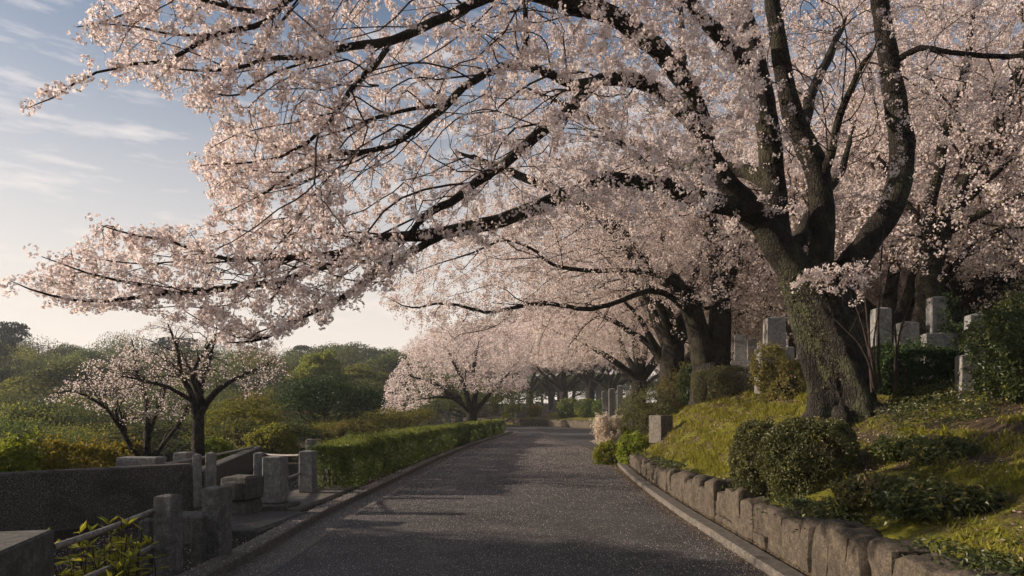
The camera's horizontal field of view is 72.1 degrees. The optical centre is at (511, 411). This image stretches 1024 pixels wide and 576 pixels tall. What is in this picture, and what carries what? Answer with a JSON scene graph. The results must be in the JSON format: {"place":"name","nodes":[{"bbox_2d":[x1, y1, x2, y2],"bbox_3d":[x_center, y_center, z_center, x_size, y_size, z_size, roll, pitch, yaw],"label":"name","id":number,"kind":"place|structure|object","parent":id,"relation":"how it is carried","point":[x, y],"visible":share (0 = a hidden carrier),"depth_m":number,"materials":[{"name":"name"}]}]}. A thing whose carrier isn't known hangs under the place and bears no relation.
{"place":"outdoors","nodes":[
{"label":"outdoors","id":0,"kind":"place"},
{"bbox_2d":[225,423,765,575],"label":"road","id":1,"kind":"structure","parent":0,"point":[582,438],"depth_m":9.21,"materials":[{"name":"grey asphalt"}]},
{"bbox_2d":[611,464,813,575],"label":"kerb litter","id":2,"kind":"object","parent":1,"relation":"on","point":[666,491],"visible":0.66,"depth_m":9.69,"materials":[{"name":"pink plant"}]},
{"bbox_2d":[400,418,600,428],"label":"retaining wall","id":3,"kind":"structure","parent":0,"point":[569,423],"depth_m":75.63,"materials":[{"name":"stone"}]},
{"bbox_2d":[0,0,1023,403],"label":"sky","id":4,"kind":"structure","parent":0,"point":[118,152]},
{"bbox_2d":[54,389,1023,575],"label":"ground","id":5,"kind":"structure","parent":0,"point":[906,529],"depth_m":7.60,"materials":[{"name":"green plant"}]},
{"bbox_2d":[0,321,34,368],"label":"pine tree","id":6,"kind":"object","parent":5,"relation":"on","point":[11,339],"visible":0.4,"depth_m":120.24,"materials":[{"name":"green plant"}]},
{"bbox_2d":[0,426,50,471],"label":"green bush","id":7,"kind":"object","parent":5,"relation":"on","point":[15,451],"visible":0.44,"depth_m":14.99,"materials":[{"name":"green plant"}]},
{"bbox_2d":[0,529,53,575],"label":"grave pillar","id":8,"kind":"structure","parent":5,"relation":"on","point":[27,553],"depth_m":4.18,"materials":[{"name":"stone"}]},
{"bbox_2d":[0,401,83,438],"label":"bush","id":9,"kind":"object","parent":5,"relation":"on","point":[26,417],"visible":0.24,"depth_m":40.32,"materials":[{"name":"green plant"}]},
{"bbox_2d":[0,409,92,471],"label":"bush","id":10,"kind":"object","parent":5,"relation":"on","point":[3,426],"visible":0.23,"depth_m":27.71,"materials":[{"name":"green plant"}]},
{"bbox_2d":[0,398,109,442],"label":"evergreen tree","id":11,"kind":"object","parent":5,"relation":"on","point":[46,407],"visible":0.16,"depth_m":42.37,"materials":[{"name":"green plant"}]},
{"bbox_2d":[0,357,155,405],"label":"evergreen tree","id":12,"kind":"object","parent":5,"relation":"on","point":[60,373],"visible":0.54,"depth_m":67.92,"materials":[{"name":"green plant"}]},
{"bbox_2d":[21,426,134,469],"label":"yellow bush","id":13,"kind":"object","parent":5,"relation":"on","point":[103,453],"visible":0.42,"depth_m":16.02,"materials":[{"name":"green plant"}]},
{"bbox_2d":[30,422,153,468],"bbox_3d":[-19.457,2.254,31.950,5.865,3.794,5.762,0,0,-27],"label":"bush","id":14,"kind":"object","parent":5,"relation":"on","point":[91,433],"visible":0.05,"depth_m":32.06,"materials":[{"name":"green plant"}]},
{"bbox_2d":[0,463,192,530],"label":"pebble wall","id":15,"kind":"structure","parent":5,"relation":"on","point":[59,499],"depth_m":9.20,"materials":[{"name":"grey stone"}]},
{"bbox_2d":[42,392,154,465],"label":"bush","id":16,"kind":"object","parent":5,"relation":"on","point":[84,419],"visible":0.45,"depth_m":41.31,"materials":[{"name":"green plant"}]},
{"bbox_2d":[40,509,169,575],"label":"laurel shrub","id":17,"kind":"object","parent":5,"relation":"on","point":[123,567],"visible":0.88,"depth_m":5.75,"materials":[{"name":"green plant"}]},
{"bbox_2d":[86,329,165,377],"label":"evergreen tree","id":18,"kind":"object","parent":5,"relation":"on","point":[109,351],"visible":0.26,"depth_m":142.70,"materials":[{"name":"green plant"}]},
{"bbox_2d":[44,340,211,456],"bbox_3d":[-10.433,-0.001,18.991,6.106,3.986,4.113,0,0,0],"label":"cherry tree","id":19,"kind":"object","parent":5,"relation":"on","point":[120,424],"visible":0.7,"depth_m":18.70,"materials":[{"name":"blossom petals"},{"name":"bark"},{"name":"twig"}]},
{"bbox_2d":[116,456,166,466],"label":"grave block","id":20,"kind":"structure","parent":5,"relation":"on","point":[136,460],"depth_m":13.35,"materials":[{"name":"grey stone"}]},
{"bbox_2d":[139,518,153,566],"bbox_3d":[-3.608,1.374,6.960,0.132,0.654,0.125,0,0,6],"label":"stone post","id":21,"kind":"object","parent":5,"relation":"on","point":[148,525],"visible":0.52,"depth_m":6.90,"materials":[{"name":"stone"}]},
{"bbox_2d":[71,421,242,461],"bbox_3d":[-15.719,1.643,31.376,7.445,2.481,7.644,0,0,-6],"label":"bush","id":22,"kind":"object","parent":5,"relation":"on","point":[160,429],"visible":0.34,"depth_m":29.91,"materials":[{"name":"green plant"}]},
{"bbox_2d":[84,404,243,460],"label":"bush","id":23,"kind":"object","parent":5,"relation":"on","point":[167,421],"visible":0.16,"depth_m":41.94,"materials":[{"name":"green plant"}]},
{"bbox_2d":[153,493,182,575],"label":"stone post","id":24,"kind":"object","parent":5,"relation":"on","point":[168,521],"visible":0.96,"depth_m":6.36,"materials":[{"name":"grey stone"}]},
{"bbox_2d":[54,509,153,549],"bbox_3d":[-3.240,0.923,5.660,0.046,0.080,1.524,0,0,-3],"label":"pipe rail","id":25,"kind":"object","parent":24,"relation":"attached to","point":[76,539],"visible":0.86,"depth_m":5.43,"materials":[{"name":"grey metal"}]},
{"bbox_2d":[99,307,292,465],"bbox_3d":[-7.782,-0.511,16.891,5.981,4.410,4.308,0,0,0],"label":"cherry tree","id":26,"kind":"object","parent":5,"relation":"on","point":[199,403],"visible":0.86,"depth_m":16.86,"materials":[{"name":"blossom petals"},{"name":"bark"},{"name":"twig"}]},
{"bbox_2d":[193,454,201,507],"bbox_3d":[-5.034,1.182,11.254,0.118,1.038,0.112,0,0,6],"label":"stone post","id":27,"kind":"object","parent":5,"relation":"on","point":[197,480],"visible":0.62,"depth_m":11.20,"materials":[{"name":"stone"}]},
{"bbox_2d":[191,515,207,566],"bbox_3d":[-3.068,1.309,6.910,0.131,0.603,0.124,0,0,6],"label":"stone post","id":28,"kind":"object","parent":5,"relation":"on","point":[199,539],"visible":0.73,"depth_m":6.85,"materials":[{"name":"stone"}]},
{"bbox_2d":[157,353,269,400],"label":"evergreen tree","id":29,"kind":"object","parent":5,"relation":"on","point":[220,376],"visible":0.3,"depth_m":74.31,"materials":[{"name":"green plant"}]},
{"bbox_2d":[202,486,231,559],"bbox_3d":[-2.980,1.177,7.107,0.226,0.867,0.219,0,0,11],"label":"stone post","id":30,"kind":"object","parent":5,"relation":"on","point":[217,506],"visible":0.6,"depth_m":7.01,"materials":[{"name":"grey stone"}]},
{"bbox_2d":[205,433,237,464],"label":"green bush","id":31,"kind":"object","parent":5,"relation":"on","point":[220,445],"visible":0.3,"depth_m":19.78,"materials":[{"name":"green plant"}]},
{"bbox_2d":[202,446,261,488],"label":"grave wall","id":32,"kind":"structure","parent":5,"relation":"on","point":[241,462],"depth_m":15.54,"materials":[{"name":"stone"}]},
{"bbox_2d":[180,389,289,451],"bbox_3d":[-9.286,0.600,23.956,3.448,2.700,3.194,0,0,0],"label":"green bush","id":33,"kind":"object","parent":5,"relation":"on","point":[255,414],"visible":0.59,"depth_m":23.66,"materials":[{"name":"green plant"}]},
{"bbox_2d":[169,420,348,449],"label":"bush","id":34,"kind":"object","parent":5,"relation":"on","point":[300,434],"visible":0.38,"depth_m":28.58,"materials":[{"name":"green plant"}]},
{"bbox_2d":[229,350,298,393],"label":"leafing tree","id":35,"kind":"object","parent":5,"relation":"on","point":[260,362],"visible":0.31,"depth_m":105.36,"materials":[{"name":"green plant"}]},
{"bbox_2d":[232,511,307,537],"bbox_3d":[-3.502,1.530,9.299,1.078,0.246,1.611,0,0,6],"label":"plot step","id":36,"kind":"object","parent":5,"relation":"on","point":[253,525],"visible":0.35,"depth_m":9.07,"materials":[{"name":"stone"}]},
{"bbox_2d":[220,474,263,514],"bbox_3d":[-3.816,1.270,9.807,0.449,0.766,0.627,0,0,14],"label":"stone basin","id":37,"kind":"object","parent":36,"relation":"on","point":[247,492],"visible":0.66,"depth_m":9.71,"materials":[{"name":"stone"}]},
{"bbox_2d":[241,421,301,460],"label":"green bush","id":38,"kind":"object","parent":5,"relation":"on","point":[268,434],"visible":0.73,"depth_m":21.64,"materials":[{"name":"green plant"}]},
{"bbox_2d":[262,455,300,510],"bbox_3d":[-3.649,1.110,10.849,0.587,0.883,0.576,0,0,7],"label":"stone post","id":39,"kind":"object","parent":5,"relation":"on","point":[275,475],"visible":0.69,"depth_m":10.71,"materials":[{"name":"grey stone"}]},
{"bbox_2d":[285,349,347,390],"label":"leafing tree","id":40,"kind":"object","parent":5,"relation":"on","point":[304,369],"visible":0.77,"depth_m":73.99,"materials":[{"name":"green plant"}]},
{"bbox_2d":[286,485,356,510],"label":"plot slab","id":41,"kind":"structure","parent":5,"relation":"on","point":[313,499],"depth_m":12.12,"materials":[{"name":"stone"}]},
{"bbox_2d":[298,450,316,492],"bbox_3d":[-3.688,1.070,12.726,0.263,0.761,0.255,0,0,7],"label":"stone post","id":42,"kind":"object","parent":41,"relation":"on","point":[308,471],"visible":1,"depth_m":12.61,"materials":[{"name":"grey stone"}]},
{"bbox_2d":[266,370,389,442],"bbox_3d":[-8.635,0.015,33.062,5.572,4.024,5.745,0,0,0],"label":"evergreen tree","id":43,"kind":"object","parent":5,"relation":"on","point":[318,397],"visible":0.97,"depth_m":32.17,"materials":[{"name":"green plant"}]},
{"bbox_2d":[176,425,509,575],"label":"kerb","id":44,"kind":"structure","parent":5,"relation":"on","point":[231,562],"depth_m":8.93,"materials":[{"name":"concrete"}]},
{"bbox_2d":[319,416,382,443],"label":"green bush","id":45,"kind":"object","parent":5,"relation":"on","point":[337,429],"visible":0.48,"depth_m":29.65,"materials":[{"name":"green plant"}]},
{"bbox_2d":[293,416,424,436],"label":"bush","id":46,"kind":"object","parent":5,"relation":"on","point":[318,424],"visible":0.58,"depth_m":30.55,"materials":[{"name":"green plant"}]},
{"bbox_2d":[326,341,392,371],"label":"evergreen tree","id":47,"kind":"object","parent":5,"relation":"on","point":[368,353],"visible":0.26,"depth_m":147.00,"materials":[{"name":"green plant"}]},
{"bbox_2d":[341,364,392,408],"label":"leafing tree","id":48,"kind":"object","parent":5,"relation":"on","point":[358,373],"visible":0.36,"depth_m":78.25,"materials":[{"name":"green plant"}]},
{"bbox_2d":[328,378,406,411],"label":"evergreen tree","id":49,"kind":"object","parent":5,"relation":"on","point":[376,385],"visible":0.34,"depth_m":61.21,"materials":[{"name":"green plant"}]},
{"bbox_2d":[222,431,514,575],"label":"gutter","id":50,"kind":"object","parent":5,"relation":"on","point":[305,540],"visible":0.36,"depth_m":9.06,"materials":[{"name":"concrete"}]},
{"bbox_2d":[347,404,448,428],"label":"bush","id":51,"kind":"object","parent":5,"relation":"on","point":[421,416],"visible":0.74,"depth_m":38.41,"materials":[{"name":"green plant"}]},
{"bbox_2d":[357,351,451,409],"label":"evergreen tree","id":52,"kind":"object","parent":5,"relation":"on","point":[393,362],"visible":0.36,"depth_m":99.86,"materials":[{"name":"green plant"}]},
{"bbox_2d":[306,418,505,491],"bbox_3d":[-2.466,0.977,32.333,1.748,1.169,38.389,0,0,4],"label":"clipped hedge","id":53,"kind":"object","parent":5,"relation":"on","point":[389,449],"visible":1,"depth_m":16.90,"materials":[{"name":"green plant"}]},
{"bbox_2d":[399,325,498,409],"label":"cherry tree","id":54,"kind":"object","parent":5,"relation":"on","point":[415,340],"visible":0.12,"depth_m":109.22,"materials":[{"name":"pink plant"}]},
{"bbox_2d":[382,317,531,421],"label":"cherry tree","id":55,"kind":"object","parent":5,"relation":"on","point":[471,409],"visible":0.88,"depth_m":43.23,"materials":[{"name":"pink plant"}]},
{"bbox_2d":[402,383,550,424],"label":"evergreen tree","id":56,"kind":"object","parent":5,"relation":"on","point":[489,403],"visible":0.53,"depth_m":54.98,"materials":[{"name":"green plant"}]},
{"bbox_2d":[435,317,551,412],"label":"cherry tree","id":57,"kind":"object","parent":5,"relation":"on","point":[466,346],"visible":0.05,"depth_m":98.12,"materials":[{"name":"pink plant"}]},
{"bbox_2d":[238,428,766,575],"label":"fallen petals","id":58,"kind":"object","parent":5,"relation":"on","point":[514,445],"visible":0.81,"depth_m":11.85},
{"bbox_2d":[0,0,1023,442],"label":"cherry tree","id":59,"kind":"object","parent":5,"relation":"on","point":[818,292],"visible":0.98,"depth_m":8.01,"materials":[{"name":"bark"},{"name":"twig"},{"name":"blossom petals"}]},
{"bbox_2d":[460,313,597,410],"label":"cherry tree","id":60,"kind":"object","parent":5,"relation":"on","point":[532,384],"visible":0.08,"depth_m":90.88,"materials":[{"name":"pink plant"}]},
{"bbox_2d":[489,306,633,415],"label":"cherry tree","id":61,"kind":"object","parent":5,"relation":"on","point":[560,386],"visible":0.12,"depth_m":83.24,"materials":[{"name":"pink plant"}]},
{"bbox_2d":[508,291,659,413],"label":"cherry tree","id":62,"kind":"object","parent":5,"relation":"on","point":[590,385],"visible":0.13,"depth_m":79.08,"materials":[{"name":"pink plant"}]},
{"bbox_2d":[379,0,807,406],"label":"cherry tree","id":63,"kind":"object","parent":5,"relation":"on","point":[709,345],"visible":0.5,"depth_m":19.85,"materials":[{"name":"pink plant"}]},
{"bbox_2d":[535,313,659,391],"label":"cherry tree","id":64,"kind":"object","parent":5,"relation":"on","point":[608,379],"visible":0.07,"depth_m":75.48,"materials":[{"name":"pink plant"}]},
{"bbox_2d":[590,438,619,465],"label":"fern clump","id":65,"kind":"object","parent":5,"relation":"on","point":[602,453],"visible":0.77,"depth_m":20.50,"materials":[{"name":"green plant"}]},
{"bbox_2d":[589,410,625,457],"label":"pieris bush","id":66,"kind":"object","parent":5,"relation":"on","point":[606,425],"visible":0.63,"depth_m":21.10,"materials":[{"name":"white plant"}]},
{"bbox_2d":[554,297,687,384],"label":"cherry tree","id":67,"kind":"object","parent":5,"relation":"on","point":[627,378],"visible":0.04,"depth_m":70.93,"materials":[{"name":"pink plant"}]},
{"bbox_2d":[614,430,648,463],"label":"fern clump","id":68,"kind":"object","parent":5,"relation":"on","point":[634,438],"visible":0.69,"depth_m":19.84,"materials":[{"name":"green plant"}]},
{"bbox_2d":[513,235,762,419],"bbox_3d":[6.898,-4.295,38.020,13.553,10.653,13.709,0,0,41],"label":"cherry tree","id":69,"kind":"object","parent":5,"relation":"on","point":[638,372],"visible":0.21,"depth_m":37.65,"materials":[{"name":"pink plant"}]},
{"bbox_2d":[612,381,684,435],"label":"azalea bush","id":70,"kind":"object","parent":5,"relation":"on","point":[665,410],"visible":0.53,"depth_m":23.42,"materials":[{"name":"green plant"}]},
{"bbox_2d":[517,146,794,393],"bbox_3d":[7.220,-5.711,30.927,14.759,12.022,14.716,0,0,21],"label":"cherry tree","id":71,"kind":"object","parent":5,"relation":"on","point":[650,343],"visible":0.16,"depth_m":29.88,"materials":[{"name":"pink plant"}]},
{"bbox_2d":[649,415,672,442],"bbox_3d":[4.079,0.471,19.299,0.470,0.769,0.464,0,0,-34],"label":"boundary stone","id":72,"kind":"object","parent":5,"relation":"on","point":[660,426],"visible":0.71,"depth_m":19.12,"materials":[{"name":"stone"}]},
{"bbox_2d":[649,362,690,412],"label":"azalea bush","id":73,"kind":"object","parent":5,"relation":"on","point":[669,385],"visible":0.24,"depth_m":25.37,"materials":[{"name":"green plant"}]},
{"bbox_2d":[479,112,877,409],"bbox_3d":[6.097,-5.328,27.012,14.901,11.579,14.732,0,0,42],"label":"cherry tree","id":74,"kind":"object","parent":5,"relation":"on","point":[673,352],"visible":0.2,"depth_m":25.73,"materials":[{"name":"pink plant"}]},
{"bbox_2d":[673,363,691,406],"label":"azalea bush","id":75,"kind":"object","parent":5,"relation":"on","point":[686,384],"visible":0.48,"depth_m":23.16,"materials":[{"name":"green plant"}]},
{"bbox_2d":[690,368,718,403],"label":"azalea bush","id":76,"kind":"object","parent":5,"relation":"on","point":[702,393],"visible":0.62,"depth_m":21.11,"materials":[{"name":"green plant"}]},
{"bbox_2d":[614,460,804,575],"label":"kerb","id":77,"kind":"structure","parent":5,"relation":"on","point":[763,561],"depth_m":8.46,"materials":[{"name":"concrete"}]},
{"bbox_2d":[705,364,753,400],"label":"azalea bush","id":78,"kind":"object","parent":5,"relation":"on","point":[728,386],"visible":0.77,"depth_m":20.08,"materials":[{"name":"green plant"}]},
{"bbox_2d":[730,334,751,391],"bbox_3d":[7.149,-1.481,21.996,0.640,1.928,0.508,0,0,16],"label":"gravestone","id":79,"kind":"object","parent":5,"relation":"on","point":[740,349],"visible":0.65,"depth_m":21.82,"materials":[{"name":"grey stone"}]},
{"bbox_2d":[728,416,793,496],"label":"azalea bush","id":80,"kind":"object","parent":5,"relation":"on","point":[744,436],"visible":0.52,"depth_m":8.52,"materials":[{"name":"green plant"}]},
{"bbox_2d":[754,316,794,393],"bbox_3d":[6.698,-1.445,18.001,0.838,2.009,0.666,0,0,5],"label":"gravestone","id":81,"kind":"object","parent":5,"relation":"on","point":[774,329],"visible":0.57,"depth_m":17.79,"materials":[{"name":"stone"}]},
{"bbox_2d":[746,340,806,402],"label":"azalea bush","id":82,"kind":"object","parent":5,"relation":"on","point":[768,383],"visible":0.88,"depth_m":15.17,"materials":[{"name":"green plant"}]},
{"bbox_2d":[752,409,862,496],"bbox_3d":[3.409,0.527,8.167,1.200,1.114,1.157,0,0,0],"label":"azalea bush","id":83,"kind":"object","parent":5,"relation":"on","point":[802,459],"visible":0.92,"depth_m":7.90,"materials":[{"name":"green plant"}]},
{"bbox_2d":[623,118,996,356],"bbox_3d":[11.860,-5.856,28.976,14.901,11.579,14.732,0,0,-11],"label":"cherry tree","id":84,"kind":"object","parent":5,"relation":"on","point":[791,343],"visible":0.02,"depth_m":26.59,"materials":[{"name":"pink plant"}]},
{"bbox_2d":[626,452,1011,575],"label":"retaining wall","id":85,"kind":"structure","parent":5,"relation":"on","point":[823,546],"depth_m":6.54,"materials":[{"name":"stone"}]},
{"bbox_2d":[619,0,1023,343],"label":"cherry tree","id":86,"kind":"object","parent":5,"relation":"on","point":[890,296],"visible":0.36,"depth_m":16.86,"materials":[{"name":"pink plant"}]},
{"bbox_2d":[634,378,1023,575],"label":"ground cover","id":87,"kind":"object","parent":5,"relation":"on","point":[975,558],"visible":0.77,"depth_m":8.14,"materials":[{"name":"green plant"}]},
{"bbox_2d":[799,494,858,522],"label":"plant","id":88,"kind":"object","parent":5,"relation":"on","point":[828,506],"visible":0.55,"depth_m":6.53,"materials":[{"name":"green plant"}]},
{"bbox_2d":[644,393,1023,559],"bbox_3d":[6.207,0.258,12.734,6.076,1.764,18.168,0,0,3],"label":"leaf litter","id":89,"kind":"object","parent":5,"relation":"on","point":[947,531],"visible":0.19,"depth_m":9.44,"materials":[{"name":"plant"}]},
{"bbox_2d":[823,469,936,509],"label":"plant","id":90,"kind":"object","parent":5,"relation":"on","point":[848,491],"visible":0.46,"depth_m":6.35,"materials":[{"name":"green plant"}]},
{"bbox_2d":[739,29,1023,374],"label":"cherry tree","id":91,"kind":"object","parent":5,"relation":"on","point":[954,285],"visible":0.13,"depth_m":20.27,"materials":[{"name":"pink plant"}]},
{"bbox_2d":[870,307,893,376],"bbox_3d":[8.119,-1.353,15.500,0.794,1.920,0.788,0,0,7],"label":"gravestone","id":92,"kind":"object","parent":5,"relation":"on","point":[884,323],"visible":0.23,"depth_m":15.35,"materials":[{"name":"grey stone"}]},
{"bbox_2d":[832,200,933,392],"bbox_3d":[5.497,-1.768,10.584,1.413,2.954,0.628,0,0,0],"label":"sapling clump","id":93,"kind":"object","parent":5,"relation":"on","point":[875,386],"visible":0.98,"depth_m":10.54,"materials":[{"name":"brown wood"}]},
{"bbox_2d":[867,430,930,460],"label":"plant","id":94,"kind":"object","parent":5,"relation":"on","point":[885,448],"visible":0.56,"depth_m":7.49,"materials":[{"name":"green plant"}]},
{"bbox_2d":[894,321,918,380],"bbox_3d":[8.963,-1.229,16.000,0.966,1.678,0.960,0,0,10],"label":"gravestone","id":95,"kind":"object","parent":5,"relation":"on","point":[910,329],"visible":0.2,"depth_m":15.82,"materials":[{"name":"grey stone"}]},
{"bbox_2d":[795,35,1023,360],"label":"cherry tree","id":96,"kind":"object","parent":5,"relation":"on","point":[958,317],"visible":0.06,"depth_m":21.55,"materials":[{"name":"pink plant"}]},
{"bbox_2d":[871,333,982,396],"bbox_3d":[6.819,-0.752,12.140,2.143,1.269,2.005,0,0,-36],"label":"azalea bush","id":97,"kind":"object","parent":5,"relation":"on","point":[911,368],"visible":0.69,"depth_m":11.48,"materials":[{"name":"green plant"}]},
{"bbox_2d":[831,0,1023,334],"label":"cherry tree","id":98,"kind":"object","parent":5,"relation":"on","point":[933,265],"visible":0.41,"depth_m":16.44,"materials":[{"name":"pink plant"}]},
{"bbox_2d":[860,474,995,529],"bbox_3d":[3.385,0.737,5.709,1.029,0.470,0.889,0,0,0],"label":"plant","id":99,"kind":"object","parent":5,"relation":"on","point":[900,501],"visible":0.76,"depth_m":5.57,"materials":[{"name":"green plant"}]},
{"bbox_2d":[833,38,1023,329],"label":"cherry tree","id":100,"kind":"object","parent":5,"relation":"on","point":[984,282],"visible":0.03,"depth_m":20.85,"materials":[{"name":"pink plant"}]},
{"bbox_2d":[919,296,958,381],"bbox_3d":[9.515,-1.503,15.800,0.720,2.204,0.572,0,0,5],"label":"gravestone","id":101,"kind":"object","parent":5,"relation":"on","point":[932,314],"visible":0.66,"depth_m":15.66,"materials":[{"name":"grey stone"}]},
{"bbox_2d":[898,431,980,464],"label":"plant","id":102,"kind":"object","parent":5,"relation":"on","point":[955,445],"visible":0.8,"depth_m":6.88,"materials":[{"name":"green plant"}]},
{"bbox_2d":[921,286,976,358],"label":"azalea bush","id":103,"kind":"object","parent":5,"relation":"on","point":[953,326],"visible":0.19,"depth_m":15.58,"materials":[{"name":"green plant"}]},
{"bbox_2d":[955,355,979,398],"bbox_3d":[6.724,-0.493,10.399,0.270,0.695,0.242,0,0,11],"label":"marker stone","id":104,"kind":"object","parent":5,"relation":"on","point":[964,375],"visible":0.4,"depth_m":10.30,"materials":[{"name":"stone"}]},
{"bbox_2d":[923,476,1016,517],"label":"plant","id":105,"kind":"object","parent":5,"relation":"on","point":[980,502],"visible":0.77,"depth_m":5.35,"materials":[{"name":"green plant"}]},
{"bbox_2d":[949,281,1023,405],"bbox_3d":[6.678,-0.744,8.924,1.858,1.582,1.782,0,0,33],"label":"camellia shrub","id":106,"kind":"object","parent":5,"relation":"on","point":[1010,349],"visible":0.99,"depth_m":8.96,"materials":[{"name":"green plant"}]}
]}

